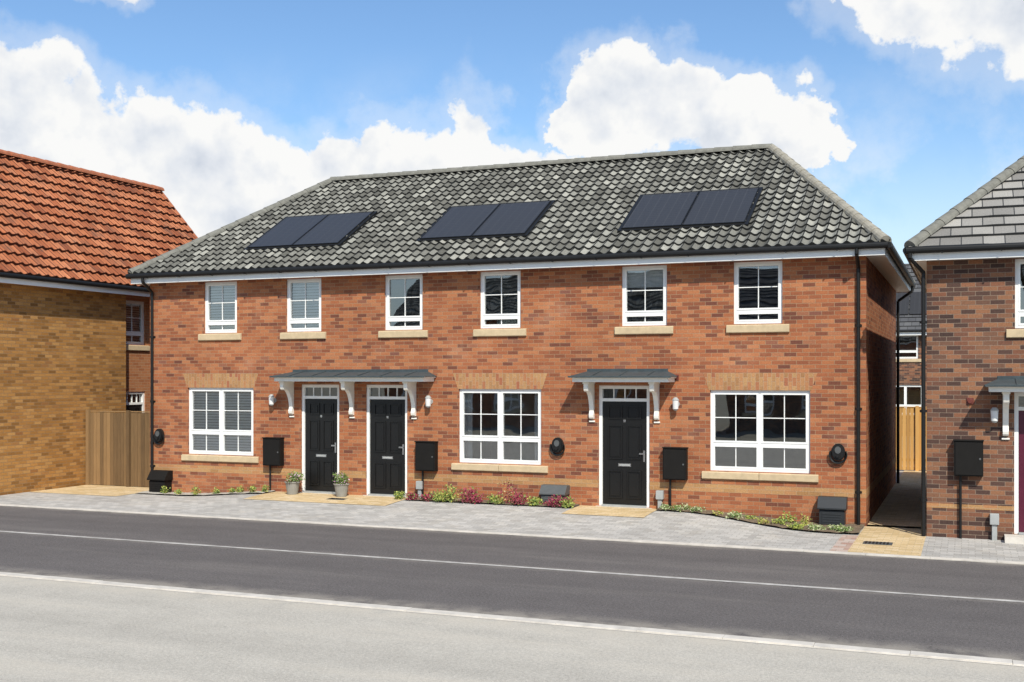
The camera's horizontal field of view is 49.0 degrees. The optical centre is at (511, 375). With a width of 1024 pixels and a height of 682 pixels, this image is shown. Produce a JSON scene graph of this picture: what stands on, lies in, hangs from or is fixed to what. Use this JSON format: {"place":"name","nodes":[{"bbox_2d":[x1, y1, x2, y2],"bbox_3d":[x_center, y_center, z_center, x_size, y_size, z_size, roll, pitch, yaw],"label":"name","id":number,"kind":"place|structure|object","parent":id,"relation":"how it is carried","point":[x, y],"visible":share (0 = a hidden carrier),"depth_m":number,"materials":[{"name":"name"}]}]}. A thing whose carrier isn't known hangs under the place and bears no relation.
{"place":"outdoors","nodes":[
{"label":"outdoors","id":0,"kind":"place"},
{"bbox_2d":[32,484,148,495],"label":"footpath","id":1,"kind":"structure","parent":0,"point":[105,490],"depth_m":26.47,"materials":[{"name":"beige stone"}]},
{"bbox_2d":[244,491,405,505],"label":"footpath","id":2,"kind":"structure","parent":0,"point":[349,499],"depth_m":23.56,"materials":[{"name":"beige stone"}]},
{"bbox_2d":[284,471,304,494],"bbox_3d":[-4.708,2.301,24.299,0.427,0.519,0.511,0,0,22],"label":"potted plant","id":3,"kind":"object","parent":2,"relation":"on","point":[292,485],"visible":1,"depth_m":24.21,"materials":[{"name":"beige plant"}]},
{"bbox_2d":[332,471,349,496],"bbox_3d":[-3.621,2.292,23.845,0.346,0.537,0.481,0,0,-19],"label":"potted plant","id":4,"kind":"object","parent":2,"relation":"on","point":[341,484],"visible":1,"depth_m":23.76,"materials":[{"name":"beige plant"}]},
{"bbox_2d":[393,491,407,499],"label":"garden shrub","id":5,"kind":"object","parent":2,"relation":"on","point":[400,495],"visible":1,"depth_m":23.31,"materials":[{"name":"green plant"}]},
{"bbox_2d":[0,506,1023,660],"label":"road","id":6,"kind":"structure","parent":0,"point":[957,626],"depth_m":15.30,"materials":[{"name":"grey asphalt"}]},
{"bbox_2d":[0,504,1023,564],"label":"kerb","id":7,"kind":"structure","parent":6,"relation":"on","point":[772,548],"depth_m":18.81,"materials":[{"name":"concrete"}]},
{"bbox_2d":[0,531,1023,601],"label":"road marking","id":8,"kind":"object","parent":6,"relation":"on","point":[545,568],"visible":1,"depth_m":15.67,"materials":[{"name":"white paint"}]},
{"bbox_2d":[0,576,1023,681],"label":"pavement","id":9,"kind":"structure","parent":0,"point":[55,631],"depth_m":11.14,"materials":[{"name":"grey concrete"}]},
{"bbox_2d":[0,489,1023,561],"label":"pavement","id":10,"kind":"structure","parent":0,"point":[675,526],"depth_m":20.75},
{"bbox_2d":[138,490,274,494],"bbox_3d":[-6.943,2.613,25.323,3.480,0.153,0.500,0,0,22],"label":"planting bed","id":11,"kind":"object","parent":10,"relation":"on","point":[186,493],"visible":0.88,"depth_m":25.39,"materials":[{"name":"brown soil"}]},
{"bbox_2d":[147,470,172,492],"bbox_3d":[-8.119,2.442,25.908,0.500,0.515,0.300,0,0,22],"label":"gas meter box","id":12,"kind":"object","parent":11,"relation":"on","point":[158,479],"visible":1,"depth_m":25.82,"materials":[{"name":"black paint"}]},
{"bbox_2d":[408,498,578,506],"bbox_3d":[-0.448,2.535,22.685,3.660,0.030,0.500,0,0,22],"label":"planting bed","id":13,"kind":"object","parent":10,"relation":"on","point":[486,501],"visible":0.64,"depth_m":22.49,"materials":[{"name":"soil"}]},
{"bbox_2d":[405,492,420,499],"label":"garden shrub","id":14,"kind":"object","parent":13,"relation":"on","point":[411,496],"visible":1,"depth_m":23.11,"materials":[{"name":"red plant"}]},
{"bbox_2d":[416,481,422,497],"bbox_3d":[-1.926,2.410,23.485,0.140,0.420,0.110,0,0,22],"label":"utility riser","id":15,"kind":"object","parent":13,"relation":"on","point":[419,485],"visible":0.77,"depth_m":23.44,"materials":[{"name":"grey plastic"}]},
{"bbox_2d":[420,492,437,501],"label":"garden shrub","id":16,"kind":"object","parent":13,"relation":"on","point":[426,497],"visible":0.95,"depth_m":23.04,"materials":[{"name":"red plant"}]},
{"bbox_2d":[431,489,445,501],"bbox_3d":[-1.459,2.429,22.832,0.349,0.288,0.481,0,0,7],"label":"garden shrub","id":17,"kind":"object","parent":13,"relation":"on","point":[439,496],"visible":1,"depth_m":22.78,"materials":[{"name":"green plant"}]},
{"bbox_2d":[444,484,458,502],"bbox_3d":[-1.233,2.384,22.762,0.375,0.374,0.330,0,0,22],"label":"garden shrub","id":18,"kind":"object","parent":13,"relation":"on","point":[448,496],"visible":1,"depth_m":22.76,"materials":[{"name":"green plant"}]},
{"bbox_2d":[457,486,478,502],"bbox_3d":[-0.872,2.390,22.710,0.458,0.343,0.538,0,0,22],"label":"garden shrub","id":19,"kind":"object","parent":13,"relation":"on","point":[466,496],"visible":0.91,"depth_m":22.61,"materials":[{"name":"red plant"}]},
{"bbox_2d":[469,493,483,503],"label":"garden shrub","id":20,"kind":"object","parent":13,"relation":"on","point":[474,496],"visible":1,"depth_m":22.52,"materials":[{"name":"red plant"}]},
{"bbox_2d":[487,493,503,503],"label":"garden shrub","id":21,"kind":"object","parent":13,"relation":"on","point":[494,499],"visible":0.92,"depth_m":22.48,"materials":[{"name":"green plant"}]},
{"bbox_2d":[495,478,516,502],"bbox_3d":[-0.108,2.293,22.372,0.324,0.518,0.468,0,0,38],"label":"garden shrub","id":22,"kind":"object","parent":13,"relation":"on","point":[505,483],"visible":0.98,"depth_m":22.34,"materials":[{"name":"red plant"}]},
{"bbox_2d":[508,491,527,504],"bbox_3d":[0.096,2.429,22.310,0.447,0.295,0.605,0,0,3],"label":"garden shrub","id":23,"kind":"object","parent":13,"relation":"on","point":[515,497],"visible":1,"depth_m":22.25,"materials":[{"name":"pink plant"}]},
{"bbox_2d":[527,496,542,505],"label":"garden shrub","id":24,"kind":"object","parent":13,"relation":"on","point":[534,501],"visible":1,"depth_m":22.10,"materials":[{"name":"green plant"}]},
{"bbox_2d":[539,484,569,503],"bbox_3d":[0.840,2.384,22.270,0.540,0.433,0.300,0,0,22],"label":"gas meter box","id":25,"kind":"object","parent":13,"relation":"on","point":[546,491],"visible":0.76,"depth_m":22.20,"materials":[{"name":"plastic"}]},
{"bbox_2d":[547,494,574,506],"bbox_3d":[0.960,2.428,21.937,0.595,0.252,0.445,0,0,-24],"label":"garden shrub","id":26,"kind":"object","parent":13,"relation":"on","point":[557,500],"visible":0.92,"depth_m":21.88,"materials":[{"name":"red plant"}]},
{"bbox_2d":[559,497,574,508],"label":"garden shrub","id":27,"kind":"object","parent":13,"relation":"on","point":[564,501],"visible":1,"depth_m":21.80,"materials":[{"name":"green plant"}]},
{"bbox_2d":[561,505,657,517],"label":"footpath","id":28,"kind":"structure","parent":10,"relation":"on","point":[611,511],"depth_m":21.28,"materials":[{"name":"beige stone"}]},
{"bbox_2d":[656,508,864,532],"bbox_3d":[4.368,2.605,20.352,3.780,0.169,1.200,0,0,22],"label":"planting bed","id":29,"kind":"object","parent":10,"relation":"on","point":[856,528],"visible":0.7,"depth_m":20.20,"materials":[{"name":"soil"}]},
{"bbox_2d":[656,490,663,509],"bbox_3d":[2.837,2.410,21.551,0.140,0.420,0.110,0,0,22],"label":"utility riser","id":30,"kind":"object","parent":29,"relation":"on","point":[660,495],"visible":0.78,"depth_m":21.52,"materials":[{"name":"grey plastic"}]},
{"bbox_2d":[672,503,690,511],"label":"garden shrub","id":31,"kind":"object","parent":29,"relation":"on","point":[678,507],"visible":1,"depth_m":21.21,"materials":[{"name":"green plant"}]},
{"bbox_2d":[690,505,705,512],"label":"garden shrub","id":32,"kind":"object","parent":29,"relation":"on","point":[697,508],"visible":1,"depth_m":21.05,"materials":[{"name":"green plant"}]},
{"bbox_2d":[725,510,742,519],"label":"garden shrub","id":33,"kind":"object","parent":29,"relation":"on","point":[733,514],"visible":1,"depth_m":20.47,"materials":[{"name":"green plant"}]},
{"bbox_2d":[757,517,769,524],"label":"garden shrub","id":34,"kind":"object","parent":29,"relation":"on","point":[762,520],"visible":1,"depth_m":20.11,"materials":[{"name":"green plant"}]},
{"bbox_2d":[770,516,788,524],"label":"garden shrub","id":35,"kind":"object","parent":29,"relation":"on","point":[778,520],"visible":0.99,"depth_m":20.09,"materials":[{"name":"green plant"}]},
{"bbox_2d":[782,511,796,523],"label":"garden shrub","id":36,"kind":"object","parent":29,"relation":"on","point":[790,518],"visible":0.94,"depth_m":20.31,"materials":[{"name":"green plant"}]},
{"bbox_2d":[787,522,804,530],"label":"garden shrub","id":37,"kind":"object","parent":29,"relation":"on","point":[797,526],"visible":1,"depth_m":19.64,"materials":[{"name":"green plant"}]},
{"bbox_2d":[800,513,812,525],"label":"garden shrub","id":38,"kind":"object","parent":29,"relation":"on","point":[804,521],"visible":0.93,"depth_m":20.04,"materials":[{"name":"green plant"}]},
{"bbox_2d":[806,523,825,531],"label":"garden shrub","id":39,"kind":"object","parent":29,"relation":"on","point":[817,527],"visible":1,"depth_m":19.50,"materials":[{"name":"green plant"}]},
{"bbox_2d":[817,496,847,524],"bbox_3d":[5.779,2.442,20.265,0.500,0.515,0.300,0,0,22],"label":"gas meter box","id":40,"kind":"object","parent":29,"relation":"on","point":[832,510],"visible":0.95,"depth_m":20.17,"materials":[{"name":"plastic"}]},
{"bbox_2d":[825,523,843,532],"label":"garden shrub","id":41,"kind":"object","parent":29,"relation":"on","point":[835,527],"visible":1,"depth_m":19.41,"materials":[{"name":"green plant"}]},
{"bbox_2d":[830,535,857,551],"bbox_3d":[5.381,2.702,18.170,0.260,0.001,1.880,0,0,22],"label":"paving border","id":42,"kind":"object","parent":10,"relation":"on","point":[844,543],"visible":1,"depth_m":18.11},
{"bbox_2d":[990,513,998,540],"bbox_3d":[7.946,2.495,18.505,0.140,0.450,0.110,0,0,22],"label":"utility riser","id":43,"kind":"object","parent":10,"relation":"on","point":[994,520],"visible":1,"depth_m":18.47,"materials":[{"name":"grey plastic"}]},
{"bbox_2d":[0,0,1023,263],"label":"sky","id":44,"kind":"structure","parent":0,"point":[903,109],"materials":[{"name":"blue"}]},
{"bbox_2d":[848,526,926,555],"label":"footpath","id":45,"kind":"structure","parent":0,"point":[908,541],"depth_m":18.43,"materials":[{"name":"beige stone"}]},
{"bbox_2d":[862,541,892,545],"bbox_3d":[5.897,2.698,18.112,0.450,0.020,0.300,0,0,22],"label":"drain cover","id":46,"kind":"object","parent":45,"relation":"on","point":[877,543],"visible":1,"depth_m":18.05,"materials":[{"name":"metal"}]},
{"bbox_2d":[867,470,926,528],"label":"footpath","id":47,"kind":"structure","parent":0,"point":[900,505],"depth_m":23.46,"materials":[{"name":"grey concrete"}]},
{"bbox_2d":[900,470,1018,531],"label":"pavement","id":48,"kind":"structure","parent":0,"point":[901,471],"depth_m":24.96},
{"label":"ground","id":49,"kind":"structure","parent":0,"visible":0},
{"bbox_2d":[0,283,149,494],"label":"walls","id":50,"kind":"structure","parent":49,"relation":"on","point":[67,359],"depth_m":27.03,"materials":[{"name":"brick"}]},
{"bbox_2d":[0,272,149,296],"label":"fascia and gutter","id":51,"kind":"structure","parent":50,"relation":"attached to","point":[23,279],"depth_m":26.94,"materials":[{"name":"white plastic"}]},
{"bbox_2d":[0,154,196,286],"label":"roof","id":52,"kind":"structure","parent":50,"relation":"attached to","point":[57,222],"depth_m":29.13,"materials":[{"name":"orange tile"}]},
{"bbox_2d":[0,149,197,237],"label":"ridge tiles","id":53,"kind":"object","parent":52,"relation":"attached to","point":[68,167],"visible":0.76,"depth_m":31.51,"materials":[{"name":"orange tile"}]},
{"bbox_2d":[126,300,149,412],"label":"side window and door","id":54,"kind":"structure","parent":50,"relation":"attached to","point":[135,325],"depth_m":30.14,"materials":[{"name":"white plastic"}]},
{"bbox_2d":[86,410,149,486],"bbox_3d":[-9.365,1.815,27.412,2.580,1.950,0.150,0,0,22],"label":"timber fence","id":55,"kind":"object","parent":49,"relation":"on","point":[117,449],"visible":0.77,"depth_m":27.53,"materials":[{"name":"brown wood"}]},
{"bbox_2d":[0,572,1023,666],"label":"kerb","id":56,"kind":"structure","parent":49,"relation":"on","point":[953,657],"depth_m":12.33,"materials":[{"name":"concrete"}]},
{"bbox_2d":[0,575,1023,666],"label":"kerb joint","id":57,"kind":"object","parent":56,"relation":"on","point":[548,624],"visible":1,"depth_m":12.24,"materials":[{"name":"concrete"}]},
{"bbox_2d":[150,256,895,525],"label":"walls","id":58,"kind":"structure","parent":49,"relation":"on","point":[571,318],"depth_m":22.48,"materials":[{"name":"red brick"}]},
{"bbox_2d":[141,278,155,470],"bbox_3d":[-8.426,0.230,25.977,0.120,4.980,0.404,0,0,22],"label":"downpipe","id":59,"kind":"object","parent":58,"relation":"attached to","point":[152,401],"visible":0.97,"depth_m":26.09,"materials":[{"name":"black plastic"}]},
{"bbox_2d":[153,429,164,444],"bbox_3d":[-8.191,1.410,26.024,0.329,0.370,0.140,0,0,22],"label":"ev charger","id":60,"kind":"object","parent":58,"relation":"attached to","point":[158,435],"visible":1,"depth_m":25.99,"materials":[{"name":"black plastic"}]},
{"bbox_2d":[189,388,252,455],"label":"window","id":61,"kind":"structure","parent":58,"relation":"attached to","point":[220,421],"depth_m":25.56,"materials":[{"name":"white plastic"}]},
{"bbox_2d":[205,281,236,332],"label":"window","id":62,"kind":"structure","parent":58,"relation":"attached to","point":[220,307],"depth_m":25.60,"materials":[{"name":"white plastic"}]},
{"bbox_2d":[268,394,276,405],"bbox_3d":[-5.300,0.541,24.823,0.139,0.262,0.190,0,0,22],"label":"wall lantern","id":63,"kind":"object","parent":58,"relation":"attached to","point":[272,400],"depth_m":24.76,"materials":[{"name":"white glass"}]},
{"bbox_2d":[262,437,283,490],"bbox_3d":[-5.276,2.040,24.816,0.470,1.360,0.185,0,0,22],"label":"electricity meter box","id":64,"kind":"object","parent":58,"relation":"attached to","point":[273,451],"visible":0.88,"depth_m":24.74,"materials":[{"name":"black paint"}]},
{"bbox_2d":[287,278,320,331],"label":"window","id":65,"kind":"structure","parent":58,"relation":"attached to","point":[303,305],"depth_m":24.77,"materials":[{"name":"white plastic"}]},
{"bbox_2d":[298,384,338,493],"bbox_3d":[-4.040,1.405,24.818,1.060,2.430,0.850,0,0,22],"label":"front door","id":66,"kind":"structure","parent":58,"relation":"attached to","point":[320,435],"depth_m":24.54,"materials":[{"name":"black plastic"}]},
{"bbox_2d":[269,369,435,418],"bbox_3d":[-3.400,0.386,23.829,3.720,1.048,0.602,0,0,22],"label":"porch canopy","id":67,"kind":"object","parent":58,"relation":"attached to","point":[347,379],"visible":1,"depth_m":23.79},
{"bbox_2d":[363,385,407,497],"bbox_3d":[-2.525,1.405,24.203,1.090,2.430,0.850,0,0,22],"label":"front door","id":68,"kind":"structure","parent":58,"relation":"attached to","point":[386,440],"depth_m":23.92,"materials":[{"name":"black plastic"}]},
{"bbox_2d":[386,274,422,329],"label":"window","id":69,"kind":"structure","parent":58,"relation":"attached to","point":[404,302],"depth_m":24.98,"materials":[{"name":"white plastic"}]},
{"bbox_2d":[414,441,437,497],"bbox_3d":[-1.783,2.040,23.398,0.470,1.360,0.185,0,0,22],"label":"electricity meter box","id":70,"kind":"object","parent":58,"relation":"attached to","point":[426,455],"visible":0.93,"depth_m":23.33,"materials":[{"name":"black paint"}]},
{"bbox_2d":[425,396,432,407],"bbox_3d":[-1.733,0.541,23.375,0.139,0.262,0.190,0,0,22],"label":"wall lantern","id":71,"kind":"object","parent":58,"relation":"attached to","point":[428,401],"depth_m":23.31,"materials":[{"name":"white glass"}]},
{"bbox_2d":[181,324,818,482],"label":"window sills","id":72,"kind":"structure","parent":58,"relation":"attached to","point":[766,328],"depth_m":22.71,"materials":[{"name":"stone"}]},
{"bbox_2d":[183,373,816,390],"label":"soldier brick lintels","id":73,"kind":"object","parent":58,"relation":"attached to","point":[764,381],"visible":1,"depth_m":22.64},
{"bbox_2d":[460,389,540,464],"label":"window","id":74,"kind":"structure","parent":58,"relation":"attached to","point":[500,426],"depth_m":24.97,"materials":[{"name":"white plastic"}]},
{"bbox_2d":[481,271,520,327],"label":"window","id":75,"kind":"structure","parent":58,"relation":"attached to","point":[500,299],"depth_m":24.34,"materials":[{"name":"white plastic"}]},
{"bbox_2d":[131,248,910,292],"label":"fascia and soffit","id":76,"kind":"structure","parent":58,"relation":"on","point":[884,263],"depth_m":22.41,"materials":[{"name":"white plastic"}]},
{"bbox_2d":[125,241,915,287],"bbox_3d":[0.675,-2.297,27.353,16.838,0.118,9.854,0,0,22],"label":"gutter","id":77,"kind":"object","parent":76,"relation":"on","point":[888,245],"visible":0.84,"depth_m":22.18,"materials":[{"name":"black plastic"}]},
{"bbox_2d":[128,148,913,281],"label":"roof","id":78,"kind":"structure","parent":76,"relation":"on","point":[590,209],"depth_m":24.64,"materials":[{"name":"grey tile"}]},
{"bbox_2d":[243,211,376,250],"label":"solar panels","id":79,"kind":"object","parent":78,"relation":"on","point":[315,231],"visible":1,"depth_m":26.03,"materials":[{"name":"black glass"}]},
{"bbox_2d":[416,200,554,242],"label":"solar panels","id":80,"kind":"object","parent":78,"relation":"on","point":[496,221],"visible":1,"depth_m":24.36,"materials":[{"name":"black glass"}]},
{"bbox_2d":[128,143,914,282],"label":"ridge tiles","id":81,"kind":"object","parent":78,"relation":"attached to","point":[869,226],"visible":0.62,"depth_m":26.47,"materials":[{"name":"grey tile"}]},
{"bbox_2d":[617,187,762,232],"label":"solar panels","id":82,"kind":"object","parent":78,"relation":"on","point":[726,208],"visible":1,"depth_m":22.66,"materials":[{"name":"black glass"}]},
{"bbox_2d":[154,457,895,497],"bbox_3d":[0.654,2.120,27.362,15.984,0.150,9.004,0,0,22],"label":"buff brick band","id":83,"kind":"object","parent":58,"relation":"attached to","point":[779,490],"visible":0.93,"depth_m":22.52,"materials":[{"name":"beige brick"}]},
{"bbox_2d":[549,437,564,455],"bbox_3d":[0.898,1.410,22.333,0.329,0.370,0.140,0,0,22],"label":"ev charger","id":84,"kind":"object","parent":58,"relation":"attached to","point":[557,445],"visible":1,"depth_m":22.31,"materials":[{"name":"black plastic"}]},
{"bbox_2d":[568,369,676,422],"bbox_3d":[2.127,0.386,21.585,2.030,1.048,0.602,0,0,22],"label":"porch canopy","id":85,"kind":"object","parent":58,"relation":"attached to","point":[589,378],"visible":1,"depth_m":21.55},
{"bbox_2d":[599,385,651,508],"bbox_3d":[2.321,1.405,22.235,1.130,2.430,0.850,0,0,22],"label":"front door","id":86,"kind":"structure","parent":58,"relation":"attached to","point":[624,446],"depth_m":21.95,"materials":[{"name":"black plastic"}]},
{"bbox_2d":[622,265,666,325],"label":"window","id":87,"kind":"structure","parent":58,"relation":"attached to","point":[644,295],"depth_m":21.93,"materials":[{"name":"white plastic"}]},
{"bbox_2d":[662,447,687,507],"bbox_3d":[3.109,2.040,21.411,0.470,1.360,0.185,0,0,22],"label":"electricity meter box","id":88,"kind":"object","parent":58,"relation":"attached to","point":[675,463],"visible":0.85,"depth_m":21.34,"materials":[{"name":"black paint"}]},
{"bbox_2d":[672,397,679,410],"bbox_3d":[3.122,0.541,21.403,0.139,0.262,0.190,0,0,22],"label":"wall lantern","id":89,"kind":"object","parent":58,"relation":"attached to","point":[675,401],"depth_m":21.34,"materials":[{"name":"white glass"}]},
{"bbox_2d":[734,261,781,323],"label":"window","id":90,"kind":"structure","parent":58,"relation":"attached to","point":[757,292],"depth_m":22.66,"materials":[{"name":"white plastic"}]},
{"bbox_2d":[711,390,809,472],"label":"window","id":91,"kind":"structure","parent":58,"relation":"attached to","point":[760,430],"depth_m":22.69,"materials":[{"name":"white plastic"}]},
{"bbox_2d":[829,443,846,463],"bbox_3d":[5.892,1.410,20.305,0.329,0.370,0.140,0,0,22],"label":"ev charger","id":92,"kind":"object","parent":58,"relation":"attached to","point":[838,452],"visible":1,"depth_m":20.28,"materials":[{"name":"black plastic"}]},
{"bbox_2d":[855,248,861,524],"bbox_3d":[6.167,0.230,20.051,0.120,4.980,0.404,0,0,22],"label":"downpipe","id":93,"kind":"object","parent":58,"relation":"attached to","point":[858,325],"visible":0.98,"depth_m":20.16,"materials":[{"name":"black plastic"}]},
{"bbox_2d":[896,286,913,482],"bbox_3d":[9.887,0.230,28.256,0.412,4.980,0.072,0,0,22],"label":"downpipe","id":94,"kind":"object","parent":58,"relation":"attached to","point":[898,385],"visible":0.97,"depth_m":28.30,"materials":[{"name":"black plastic"}]},
{"bbox_2d":[900,406,926,470],"bbox_3d":[12.357,1.830,31.760,13.000,1.940,0.150,0,0,22],"label":"timber fence","id":95,"kind":"object","parent":49,"relation":"on","point":[910,438],"visible":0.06,"depth_m":32.14,"materials":[{"name":"brown wood"}]},
{"bbox_2d":[900,335,926,406],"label":"walls","id":96,"kind":"structure","parent":49,"relation":"on","point":[910,373],"depth_m":50.99,"materials":[{"name":"brick"}]},
{"bbox_2d":[900,335,920,407],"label":"windows","id":97,"kind":"structure","parent":96,"relation":"attached to","point":[910,395],"depth_m":51.92,"materials":[{"name":"white plastic"}]},
{"bbox_2d":[900,264,926,329],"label":"roof","id":98,"kind":"structure","parent":96,"relation":"attached to","point":[908,321],"depth_m":51.34,"materials":[{"name":"tile"}]},
{"bbox_2d":[896,292,926,314],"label":"solar panels","id":99,"kind":"object","parent":98,"relation":"on","point":[915,303],"visible":0.09,"depth_m":52.09,"materials":[{"name":"black glass"}]},
{"bbox_2d":[900,329,926,334],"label":"fascia and gutter","id":100,"kind":"structure","parent":98,"relation":"attached to","point":[911,332],"depth_m":50.58,"materials":[{"name":"white plastic"}]},
{"bbox_2d":[927,257,1023,539],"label":"walls","id":101,"kind":"structure","parent":49,"relation":"on","point":[972,350],"depth_m":18.71,"materials":[{"name":"brick"}]},
{"bbox_2d":[908,253,926,535],"bbox_3d":[6.797,0.330,18.831,0.479,4.780,0.120,0,0,-42],"label":"downpipe","id":102,"kind":"object","parent":101,"relation":"attached to","point":[923,410],"visible":1,"depth_m":18.91,"materials":[{"name":"black plastic"}]},
{"bbox_2d":[911,249,1023,292],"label":"fascia and soffit","id":103,"kind":"structure","parent":101,"relation":"on","point":[921,259],"depth_m":18.50,"materials":[{"name":"white plastic"}]},
{"bbox_2d":[903,242,1023,284],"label":"gutter","id":104,"kind":"object","parent":103,"relation":"on","point":[968,248],"visible":0.66,"depth_m":18.38,"materials":[{"name":"black plastic"}]},
{"bbox_2d":[909,166,1023,246],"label":"roof","id":105,"kind":"structure","parent":103,"relation":"on","point":[995,215],"depth_m":18.92,"materials":[{"name":"grey tile"}]},
{"bbox_2d":[904,156,1023,247],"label":"ridge tiles","id":106,"kind":"object","parent":105,"relation":"attached to","point":[959,208],"visible":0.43,"depth_m":19.38,"materials":[{"name":"grey tile"}]},
{"bbox_2d":[953,439,983,538],"bbox_3d":[7.570,1.890,18.628,0.470,1.660,0.185,0,0,22],"label":"electricity meter box","id":107,"kind":"object","parent":101,"relation":"attached to","point":[968,457],"visible":1,"depth_m":18.57,"materials":[{"name":"black paint"}]},
{"bbox_2d":[927,503,1013,510],"bbox_3d":[11.238,2.183,17.242,9.150,0.075,0.014,0,0,22],"label":"buff brick band","id":108,"kind":"object","parent":101,"relation":"attached to","point":[965,506],"visible":1,"depth_m":18.69,"materials":[{"name":"beige brick"}]},
{"bbox_2d":[990,407,998,422],"bbox_3d":[7.935,0.651,18.478,0.139,0.262,0.190,0,0,22],"label":"wall lantern","id":109,"kind":"object","parent":101,"relation":"attached to","point":[994,414],"depth_m":18.41,"materials":[{"name":"white glass"}]},
{"bbox_2d":[985,376,1023,439],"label":"porch canopy","id":110,"kind":"object","parent":101,"relation":"attached to","point":[1005,385],"visible":1,"depth_m":18.17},
{"bbox_2d":[1004,392,1023,543],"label":"door frame","id":111,"kind":"structure","parent":101,"relation":"attached to","point":[1014,538],"depth_m":18.47,"materials":[{"name":"white plastic"}]},
{"bbox_2d":[1006,259,1023,337],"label":"windows","id":112,"kind":"structure","parent":101,"relation":"attached to","point":[1019,299],"depth_m":18.48,"materials":[{"name":"white plastic"}]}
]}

